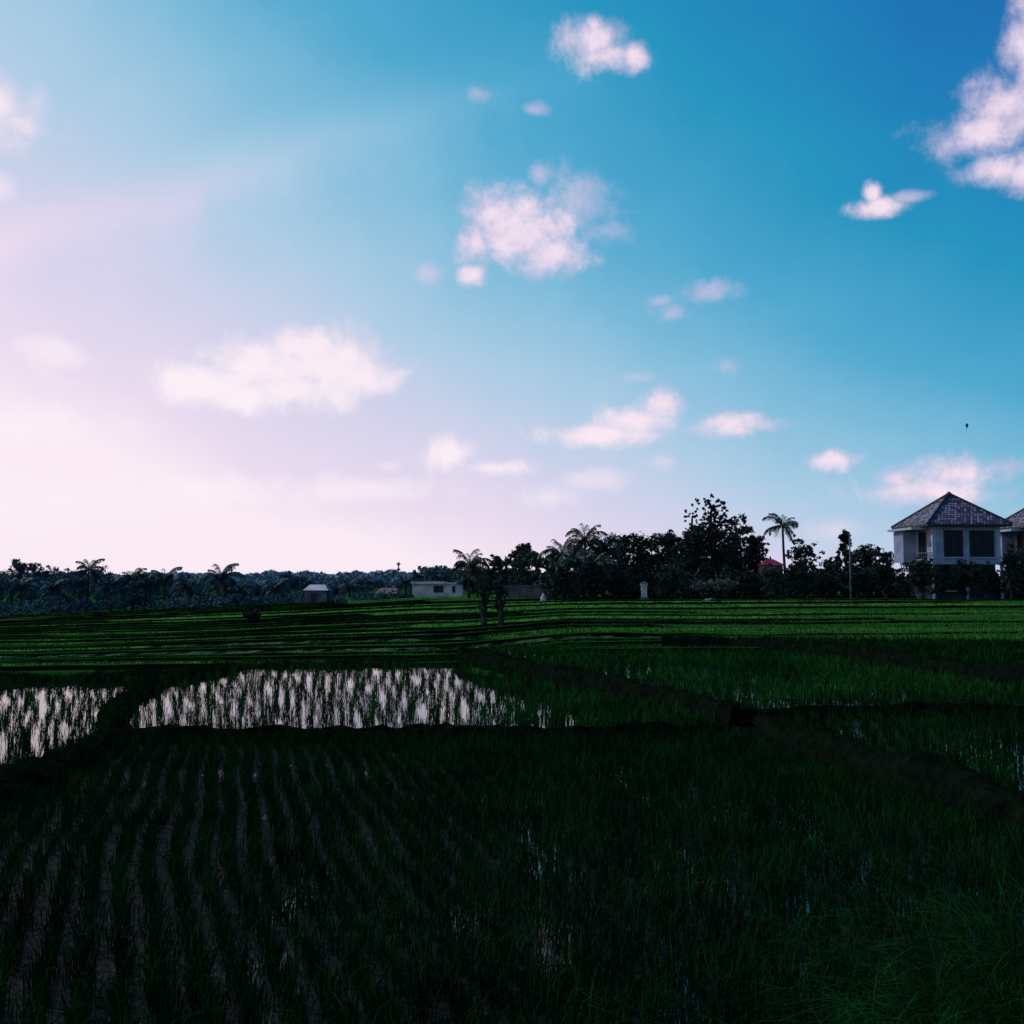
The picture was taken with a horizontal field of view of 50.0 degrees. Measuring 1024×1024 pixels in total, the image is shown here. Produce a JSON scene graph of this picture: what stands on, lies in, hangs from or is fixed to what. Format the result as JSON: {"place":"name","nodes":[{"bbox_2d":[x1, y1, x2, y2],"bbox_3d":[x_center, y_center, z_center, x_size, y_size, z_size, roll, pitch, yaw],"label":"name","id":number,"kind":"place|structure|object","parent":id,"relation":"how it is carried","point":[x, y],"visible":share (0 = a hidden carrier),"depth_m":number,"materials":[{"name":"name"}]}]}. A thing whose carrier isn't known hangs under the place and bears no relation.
{"place":"outdoors","nodes":[
{"label":"outdoors","id":0,"kind":"place"},
{"bbox_2d":[0,682,140,763],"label":"paddy floor","id":1,"kind":"structure","parent":0,"point":[5,696],"depth_m":21.99,"materials":[{"name":"liquid"}]},
{"bbox_2d":[0,664,210,778],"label":"rice crop","id":2,"kind":"object","parent":1,"relation":"on","point":[26,736],"visible":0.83,"depth_m":21.42,"materials":[{"name":"plant"}]},
{"bbox_2d":[130,665,691,728],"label":"paddy floor","id":3,"kind":"structure","parent":0,"point":[421,707],"depth_m":23.66,"materials":[{"name":"liquid"}]},
{"bbox_2d":[117,652,714,728],"bbox_3d":[-3.887,3.948,25.811,10.165,0.458,18.010,1,-4,-19],"label":"rice crop","id":4,"kind":"object","parent":3,"relation":"on","point":[376,704],"visible":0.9,"depth_m":22.47,"materials":[{"name":"plant"}]},
{"bbox_2d":[474,666,714,727],"bbox_3d":[0.211,3.992,25.832,4.142,0.374,15.012,1,-4,-13],"label":"rice crop","id":5,"kind":"object","parent":3,"relation":"on","point":[597,705],"visible":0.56,"depth_m":20.61,"materials":[{"name":"plant"}]},
{"bbox_2d":[0,741,1023,1023],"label":"paddy floor","id":6,"kind":"structure","parent":0,"point":[164,873],"depth_m":9.14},
{"bbox_2d":[0,961,76,1023],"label":"rice plant","id":7,"kind":"object","parent":6,"relation":"on","point":[24,1002],"visible":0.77,"depth_m":6.69,"materials":[{"name":"plant"}]},
{"bbox_2d":[0,724,130,813],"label":"bund","id":8,"kind":"structure","parent":6,"relation":"on","point":[11,779],"depth_m":14.33,"materials":[{"name":"plant"}]},
{"bbox_2d":[214,946,288,1012],"bbox_3d":[-1.671,2.966,7.072,0.756,0.372,0.373,3,-5,-41],"label":"rice plant","id":9,"kind":"object","parent":6,"relation":"on","point":[251,976],"visible":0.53,"depth_m":7.02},
{"bbox_2d":[218,961,285,1023],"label":"rice plant","id":10,"kind":"object","parent":6,"relation":"on","point":[260,995],"visible":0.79,"depth_m":6.68,"materials":[{"name":"plant"}]},
{"bbox_2d":[238,983,284,1023],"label":"rice plant","id":11,"kind":"object","parent":6,"relation":"on","point":[252,1011],"visible":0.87,"depth_m":6.55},
{"bbox_2d":[251,925,295,982],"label":"rice plant","id":12,"kind":"object","parent":6,"relation":"on","point":[279,959],"visible":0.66,"depth_m":7.40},
{"bbox_2d":[253,947,308,1008],"bbox_3d":[-1.527,2.964,7.015,0.406,0.369,0.413,-3,-5,39],"label":"rice plant","id":13,"kind":"object","parent":6,"relation":"on","point":[275,989],"visible":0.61,"depth_m":7.01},
{"bbox_2d":[269,963,319,1021],"bbox_3d":[-1.298,2.948,6.719,0.270,0.365,0.525,-1,-4,22],"label":"rice plant","id":14,"kind":"object","parent":6,"relation":"on","point":[301,996],"visible":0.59,"depth_m":6.76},
{"bbox_2d":[277,929,339,978],"bbox_3d":[-1.315,3.007,7.592,0.457,0.356,0.628,3,-5,-41],"label":"rice plant","id":15,"kind":"object","parent":6,"relation":"on","point":[311,955],"visible":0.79,"depth_m":7.50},
{"bbox_2d":[313,956,364,1023],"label":"rice plant","id":16,"kind":"object","parent":6,"relation":"on","point":[329,1013],"visible":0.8,"depth_m":6.73,"materials":[{"name":"plant"}]},
{"bbox_2d":[126,721,728,744],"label":"bund","id":17,"kind":"structure","parent":6,"relation":"on","point":[620,727],"depth_m":18.43,"materials":[{"name":"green plant"}]},
{"bbox_2d":[0,722,1023,1023],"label":"rice crop","id":18,"kind":"object","parent":6,"relation":"on","point":[600,762],"visible":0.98,"depth_m":10.72,"materials":[{"name":"plant"}]},
{"bbox_2d":[504,942,561,997],"bbox_3d":[0.180,2.947,7.131,0.447,0.418,0.439,2,-4,-28],"label":"rice plant","id":19,"kind":"object","parent":6,"relation":"on","point":[523,969],"visible":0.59,"depth_m":7.14,"materials":[{"name":"plant"}]},
{"bbox_2d":[527,942,569,1018],"bbox_3d":[0.267,2.925,6.858,0.446,0.428,0.584,1,-4,-18],"label":"rice plant","id":20,"kind":"object","parent":6,"relation":"on","point":[538,991],"visible":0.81,"depth_m":6.86,"materials":[{"name":"plant"}]},
{"bbox_2d":[534,960,594,1023],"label":"rice plant","id":21,"kind":"object","parent":6,"relation":"on","point":[552,984],"visible":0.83,"depth_m":6.74,"materials":[{"name":"plant"}]},
{"bbox_2d":[535,955,603,1016],"bbox_3d":[0.350,2.958,6.858,0.508,0.361,0.698,0,-4,-1],"label":"rice plant","id":22,"kind":"object","parent":6,"relation":"on","point":[578,1001],"visible":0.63,"depth_m":6.88,"materials":[{"name":"plant"}]},
{"bbox_2d":[544,914,615,976],"bbox_3d":[0.509,2.961,7.547,0.616,0.443,0.471,0,-4,7],"label":"rice plant","id":23,"kind":"object","parent":6,"relation":"on","point":[575,949],"visible":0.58,"depth_m":7.48,"materials":[{"name":"plant"}]},
{"bbox_2d":[533,962,634,1023],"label":"rice plant","id":24,"kind":"object","parent":6,"relation":"on","point":[571,1018],"visible":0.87,"depth_m":6.53,"materials":[{"name":"plant"}]},
{"bbox_2d":[663,938,704,1000],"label":"rice plant","id":25,"kind":"object","parent":6,"relation":"on","point":[681,975],"visible":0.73,"depth_m":7.15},
{"bbox_2d":[729,709,1023,841],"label":"bund","id":26,"kind":"structure","parent":6,"relation":"on","point":[853,752],"depth_m":13.95,"materials":[{"name":"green plant"}]},
{"bbox_2d":[0,585,1023,677],"bbox_3d":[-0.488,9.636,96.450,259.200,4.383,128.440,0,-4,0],"label":"terraced fields","id":27,"kind":"structure","parent":0,"point":[454,633],"depth_m":55.38,"materials":[{"name":"plant"}]},
{"bbox_2d":[4,577,40,614],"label":"palm tree","id":28,"kind":"object","parent":27,"relation":"on","point":[25,591],"visible":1,"depth_m":147.21,"materials":[{"name":"green plant"}]},
{"bbox_2d":[11,558,50,599],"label":"broadleaf tree","id":29,"kind":"object","parent":27,"relation":"on","point":[32,567],"visible":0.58,"depth_m":171.18,"materials":[{"name":"green plant"}]},
{"bbox_2d":[30,564,67,601],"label":"broadleaf tree","id":30,"kind":"object","parent":27,"relation":"on","point":[45,574],"visible":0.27,"depth_m":171.55,"materials":[{"name":"green plant"}]},
{"bbox_2d":[38,578,70,613],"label":"palm tree","id":31,"kind":"object","parent":27,"relation":"on","point":[48,589],"visible":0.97,"depth_m":145.34,"materials":[{"name":"green plant"}]},
{"bbox_2d":[45,576,90,611],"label":"broadleaf tree","id":32,"kind":"object","parent":27,"relation":"on","point":[80,582],"visible":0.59,"depth_m":149.41,"materials":[{"name":"green plant"}]},
{"bbox_2d":[51,568,99,601],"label":"broadleaf tree","id":33,"kind":"object","parent":27,"relation":"on","point":[73,573],"visible":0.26,"depth_m":169.95,"materials":[{"name":"green plant"}]},
{"bbox_2d":[72,559,104,611],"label":"palm tree","id":34,"kind":"object","parent":27,"relation":"on","point":[95,572],"visible":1,"depth_m":150.38,"materials":[{"name":"green plant"}]},
{"bbox_2d":[97,573,128,610],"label":"palm tree","id":35,"kind":"object","parent":27,"relation":"on","point":[107,583],"visible":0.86,"depth_m":149.22,"materials":[{"name":"green plant"}]},
{"bbox_2d":[105,580,146,610],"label":"broadleaf tree","id":36,"kind":"object","parent":27,"relation":"on","point":[117,598],"visible":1,"depth_m":148.71,"materials":[{"name":"green plant"}]},
{"bbox_2d":[146,567,182,608],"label":"palm tree","id":37,"kind":"object","parent":27,"relation":"on","point":[167,580],"visible":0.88,"depth_m":152.26,"materials":[{"name":"green plant"}]},
{"bbox_2d":[95,665,235,731],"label":"bund","id":38,"kind":"structure","parent":27,"relation":"on","point":[170,681],"depth_m":24.62,"materials":[{"name":"plant"}]},
{"bbox_2d":[168,574,204,607],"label":"palm tree","id":39,"kind":"object","parent":27,"relation":"on","point":[181,586],"visible":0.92,"depth_m":149.33,"materials":[{"name":"green plant"}]},
{"bbox_2d":[0,588,413,615],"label":"undergrowth","id":40,"kind":"object","parent":27,"relation":"on","point":[32,606],"visible":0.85,"depth_m":147.10,"materials":[{"name":"green plant"}]},
{"bbox_2d":[200,563,243,605],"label":"palm tree","id":41,"kind":"object","parent":27,"relation":"on","point":[223,578],"visible":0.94,"depth_m":147.23,"materials":[{"name":"green plant"}]},
{"bbox_2d":[0,658,451,683],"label":"bund","id":42,"kind":"structure","parent":27,"relation":"on","point":[116,679],"depth_m":29.04,"materials":[{"name":"plant"}]},
{"bbox_2d":[214,583,255,605],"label":"broadleaf tree","id":43,"kind":"object","parent":27,"relation":"on","point":[242,588],"visible":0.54,"depth_m":148.29,"materials":[{"name":"green plant"}]},
{"bbox_2d":[3,569,544,591],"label":"distant woodland","id":44,"kind":"object","parent":27,"relation":"on","point":[388,576],"visible":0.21,"depth_m":437.11,"materials":[{"name":"plant"}]},
{"bbox_2d":[259,578,290,603],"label":"palm tree","id":45,"kind":"object","parent":27,"relation":"on","point":[280,590],"visible":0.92,"depth_m":154.31,"materials":[{"name":"green plant"}]},
{"bbox_2d":[304,585,330,602],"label":"cottage","id":46,"kind":"structure","parent":27,"relation":"on","point":[316,593],"depth_m":146.60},
{"bbox_2d":[337,578,361,597],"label":"palm tree","id":47,"kind":"object","parent":27,"relation":"on","point":[353,587],"visible":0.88,"depth_m":155.32,"materials":[{"name":"green plant"}]},
{"bbox_2d":[411,581,463,596],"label":"cottage","id":48,"kind":"structure","parent":27,"relation":"on","point":[433,588],"depth_m":149.61,"materials":[{"name":"paint"}]},
{"bbox_2d":[423,565,466,585],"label":"broadleaf tree","id":49,"kind":"object","parent":27,"relation":"on","point":[437,573],"visible":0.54,"depth_m":188.02,"materials":[{"name":"green plant"}]},
{"bbox_2d":[453,549,493,597],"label":"coconut palm","id":50,"kind":"object","parent":27,"relation":"on","point":[472,565],"visible":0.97,"depth_m":134.61,"materials":[{"name":"green plant"}]},
{"bbox_2d":[474,572,492,626],"bbox_3d":[-1.373,4.507,55.793,1.170,3.093,1.064,-3,-5,43],"label":"tree","id":51,"kind":"object","parent":27,"relation":"on","point":[484,601],"visible":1,"depth_m":55.76,"materials":[{"name":"green plant"}]},
{"bbox_2d":[485,554,511,596],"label":"broadleaf tree","id":52,"kind":"object","parent":27,"relation":"on","point":[498,564],"visible":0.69,"depth_m":136.80,"materials":[{"name":"green plant"}]},
{"bbox_2d":[490,576,509,625],"bbox_3d":[-0.584,4.622,55.844,1.022,2.755,1.030,0,-4,0],"label":"tree","id":53,"kind":"object","parent":27,"relation":"on","point":[499,593],"visible":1,"depth_m":55.74,"materials":[{"name":"green plant"}]},
{"bbox_2d":[0,631,1023,814],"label":"bund grass","id":54,"kind":"structure","parent":27,"relation":"on","point":[19,759],"depth_m":19.04,"materials":[{"name":"plant"}]},
{"bbox_2d":[505,550,541,584],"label":"broadleaf tree","id":55,"kind":"object","parent":27,"relation":"on","point":[517,577],"visible":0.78,"depth_m":131.57,"materials":[{"name":"green plant"}]},
{"bbox_2d":[505,585,552,598],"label":"block wall","id":56,"kind":"structure","parent":27,"relation":"on","point":[524,591],"depth_m":127.66,"materials":[{"name":"concrete"}]},
{"bbox_2d":[532,555,564,592],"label":"broadleaf tree","id":57,"kind":"object","parent":27,"relation":"on","point":[542,564],"visible":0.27,"depth_m":123.44,"materials":[{"name":"green plant"}]},
{"bbox_2d":[537,534,585,599],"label":"coconut palm","id":58,"kind":"object","parent":27,"relation":"on","point":[553,556],"visible":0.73,"depth_m":109.83,"materials":[{"name":"green plant"}]},
{"bbox_2d":[546,565,581,600],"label":"shrub","id":59,"kind":"object","parent":27,"relation":"on","point":[558,580],"visible":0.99,"depth_m":103.58,"materials":[{"name":"green plant"}]},
{"bbox_2d":[558,548,593,599],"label":"coconut palm","id":60,"kind":"object","parent":27,"relation":"on","point":[569,562],"visible":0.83,"depth_m":106.70,"materials":[{"name":"green plant"}]},
{"bbox_2d":[565,523,607,596],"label":"coconut palm","id":61,"kind":"object","parent":27,"relation":"on","point":[583,541],"visible":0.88,"depth_m":111.71,"materials":[{"name":"green plant"}]},
{"bbox_2d":[578,552,617,599],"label":"coconut palm","id":62,"kind":"object","parent":27,"relation":"on","point":[600,567],"visible":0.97,"depth_m":105.53,"materials":[{"name":"green plant"}]},
{"bbox_2d":[453,647,745,732],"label":"bund","id":63,"kind":"structure","parent":27,"relation":"on","point":[619,686],"depth_m":23.22,"materials":[{"name":"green plant"}]},
{"bbox_2d":[583,535,623,596],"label":"coconut palm","id":64,"kind":"object","parent":27,"relation":"on","point":[612,541],"visible":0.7,"depth_m":112.47,"materials":[{"name":"green plant"}]},
{"bbox_2d":[605,538,640,571],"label":"broadleaf tree","id":65,"kind":"object","parent":27,"relation":"on","point":[623,549],"visible":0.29,"depth_m":125.67,"materials":[{"name":"green plant"}]},
{"bbox_2d":[600,531,653,574],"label":"broadleaf tree","id":66,"kind":"object","parent":27,"relation":"on","point":[634,545],"visible":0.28,"depth_m":127.67,"materials":[{"name":"green plant"}]},
{"bbox_2d":[618,560,649,599],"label":"shrub","id":67,"kind":"object","parent":27,"relation":"on","point":[634,574],"visible":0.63,"depth_m":107.78,"materials":[{"name":"green plant"}]},
{"bbox_2d":[635,529,677,594],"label":"broadleaf tree","id":68,"kind":"object","parent":27,"relation":"on","point":[657,558],"visible":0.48,"depth_m":124.68,"materials":[{"name":"green plant"}]},
{"bbox_2d":[650,562,688,599],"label":"shrub","id":69,"kind":"object","parent":27,"relation":"on","point":[669,583],"visible":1,"depth_m":103.45,"materials":[{"name":"green plant"}]},
{"bbox_2d":[663,532,701,594],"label":"broadleaf tree","id":70,"kind":"object","parent":27,"relation":"on","point":[667,562],"visible":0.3,"depth_m":122.62,"materials":[{"name":"green plant"}]},
{"bbox_2d":[669,527,726,595],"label":"broadleaf tree","id":71,"kind":"object","parent":27,"relation":"on","point":[700,561],"visible":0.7,"depth_m":115.47,"materials":[{"name":"green plant"}]},
{"bbox_2d":[690,494,735,594],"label":"tree","id":72,"kind":"object","parent":27,"relation":"on","point":[714,522],"visible":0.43,"depth_m":126.08,"materials":[{"name":"green plant"}]},
{"bbox_2d":[690,518,763,576],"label":"broadleaf tree","id":73,"kind":"object","parent":27,"relation":"on","point":[725,556],"visible":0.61,"depth_m":117.19,"materials":[{"name":"green plant"}]},
{"bbox_2d":[718,513,768,595],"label":"broadleaf tree","id":74,"kind":"object","parent":27,"relation":"on","point":[746,529],"visible":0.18,"depth_m":122.12,"materials":[{"name":"green plant"}]},
{"bbox_2d":[731,566,766,598],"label":"shrub","id":75,"kind":"object","parent":27,"relation":"on","point":[744,585],"visible":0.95,"depth_m":107.97,"materials":[{"name":"green plant"}]},
{"bbox_2d":[745,535,769,573],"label":"broadleaf tree","id":76,"kind":"object","parent":27,"relation":"on","point":[758,544],"visible":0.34,"depth_m":119.52,"materials":[{"name":"green plant"}]},
{"bbox_2d":[760,563,788,598],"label":"shrub","id":77,"kind":"object","parent":27,"relation":"on","point":[774,586],"visible":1,"depth_m":103.43,"materials":[{"name":"green plant"}]},
{"bbox_2d":[763,513,798,595],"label":"coconut palm","id":78,"kind":"object","parent":27,"relation":"on","point":[783,525],"visible":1,"depth_m":117.95,"materials":[{"name":"green plant"}]},
{"bbox_2d":[545,564,1023,600],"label":"hedge undergrowth","id":79,"kind":"object","parent":27,"relation":"on","point":[900,588],"visible":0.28,"depth_m":110.17,"materials":[{"name":"green plant"}]},
{"bbox_2d":[783,561,819,598],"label":"shrub","id":80,"kind":"object","parent":27,"relation":"on","point":[801,576],"visible":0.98,"depth_m":105.14,"materials":[{"name":"green plant"}]},
{"bbox_2d":[785,534,824,594],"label":"broadleaf tree","id":81,"kind":"object","parent":27,"relation":"on","point":[799,551],"visible":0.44,"depth_m":132.08,"materials":[{"name":"green plant"}]},
{"bbox_2d":[809,561,845,598],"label":"shrub","id":82,"kind":"object","parent":27,"relation":"on","point":[827,583],"visible":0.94,"depth_m":106.41,"materials":[{"name":"green plant"}]},
{"bbox_2d":[833,529,851,567],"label":"broadleaf tree","id":83,"kind":"object","parent":27,"relation":"on","point":[843,537],"visible":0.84,"depth_m":125.77,"materials":[{"name":"green plant"}]},
{"bbox_2d":[662,635,1023,692],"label":"bund","id":84,"kind":"structure","parent":27,"relation":"on","point":[982,671],"depth_m":27.21,"materials":[{"name":"plant"}]},
{"bbox_2d":[838,557,878,598],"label":"shrub","id":85,"kind":"object","parent":27,"relation":"on","point":[861,582],"visible":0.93,"depth_m":107.70,"materials":[{"name":"green plant"}]},
{"bbox_2d":[847,543,895,572],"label":"broadleaf tree","id":86,"kind":"object","parent":27,"relation":"on","point":[863,554],"visible":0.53,"depth_m":120.17,"materials":[{"name":"green plant"}]},
{"bbox_2d":[869,556,905,598],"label":"shrub","id":87,"kind":"object","parent":27,"relation":"on","point":[882,576],"visible":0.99,"depth_m":103.46,"materials":[{"name":"green plant"}]},
{"bbox_2d":[899,556,940,600],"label":"shrub","id":88,"kind":"object","parent":27,"relation":"on","point":[922,571],"visible":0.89,"depth_m":98.50,"materials":[{"name":"green plant"}]},
{"bbox_2d":[926,563,958,600],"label":"shrub","id":89,"kind":"object","parent":27,"relation":"on","point":[944,581],"visible":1,"depth_m":97.43,"materials":[{"name":"green plant"}]},
{"bbox_2d":[887,491,1012,598],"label":"villa","id":90,"kind":"object","parent":27,"relation":"on","point":[948,529],"visible":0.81,"depth_m":104.12,"materials":[{"name":"paint"}]},
{"bbox_2d":[943,530,964,557],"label":"window","id":91,"kind":"structure","parent":90,"relation":"in","point":[953,539],"depth_m":103.86,"materials":[{"name":"black glass"}]},
{"bbox_2d":[968,530,996,557],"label":"window","id":92,"kind":"structure","parent":90,"relation":"in","point":[981,542],"depth_m":104.04,"materials":[{"name":"black glass"}]},
{"bbox_2d":[946,559,983,598],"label":"shrub","id":93,"kind":"object","parent":27,"relation":"on","point":[965,572],"visible":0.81,"depth_m":99.47,"materials":[{"name":"green plant"}]},
{"bbox_2d":[972,561,1005,598],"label":"shrub","id":94,"kind":"object","parent":27,"relation":"on","point":[985,581],"visible":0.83,"depth_m":99.24,"materials":[{"name":"green plant"}]},
{"bbox_2d":[993,543,1023,600],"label":"broadleaf tree","id":95,"kind":"object","parent":27,"relation":"on","point":[1014,565],"visible":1,"depth_m":97.43,"materials":[{"name":"green plant"}]},
{"bbox_2d":[1000,508,1023,595],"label":"villa","id":96,"kind":"object","parent":27,"relation":"on","point":[1014,533],"visible":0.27,"depth_m":112.81,"materials":[{"name":"paint"}]},
{"bbox_2d":[0,0,1023,576],"label":"sky","id":97,"kind":"structure","parent":0,"point":[326,286],"materials":[{"name":"blue"}]},
{"bbox_2d":[508,650,1023,713],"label":"paddy floor","id":98,"kind":"structure","parent":0,"point":[737,688],"depth_m":23.03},
{"bbox_2d":[464,641,1023,712],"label":"rice crop","id":99,"kind":"object","parent":98,"relation":"on","point":[772,666],"visible":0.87,"depth_m":24.19,"materials":[{"name":"plant"}]},
{"bbox_2d":[642,771,1023,1023],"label":"tall grass","id":100,"kind":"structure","parent":0,"point":[1016,1000],"depth_m":4.59,"materials":[{"name":"plant"}]},
{"bbox_2d":[739,717,1023,798],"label":"paddy floor","id":101,"kind":"structure","parent":0,"point":[856,723],"depth_m":16.39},
{"bbox_2d":[734,698,1023,789],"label":"rice crop","id":102,"kind":"object","parent":101,"relation":"on","point":[984,750],"visible":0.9,"depth_m":16.35,"materials":[{"name":"plant"}]},
{"bbox_2d":[734,702,1023,728],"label":"bund","id":103,"kind":"structure","parent":101,"relation":"on","point":[745,713],"depth_m":18.91,"materials":[{"name":"plant"}]},
{"bbox_2d":[806,642,1022,661],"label":"top paddy floor","id":104,"kind":"structure","parent":0,"point":[955,652],"depth_m":29.41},
{"bbox_2d":[661,632,1023,663],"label":"rice crop","id":105,"kind":"object","parent":104,"relation":"on","point":[928,647],"visible":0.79,"depth_m":30.29,"materials":[{"name":"plant"}]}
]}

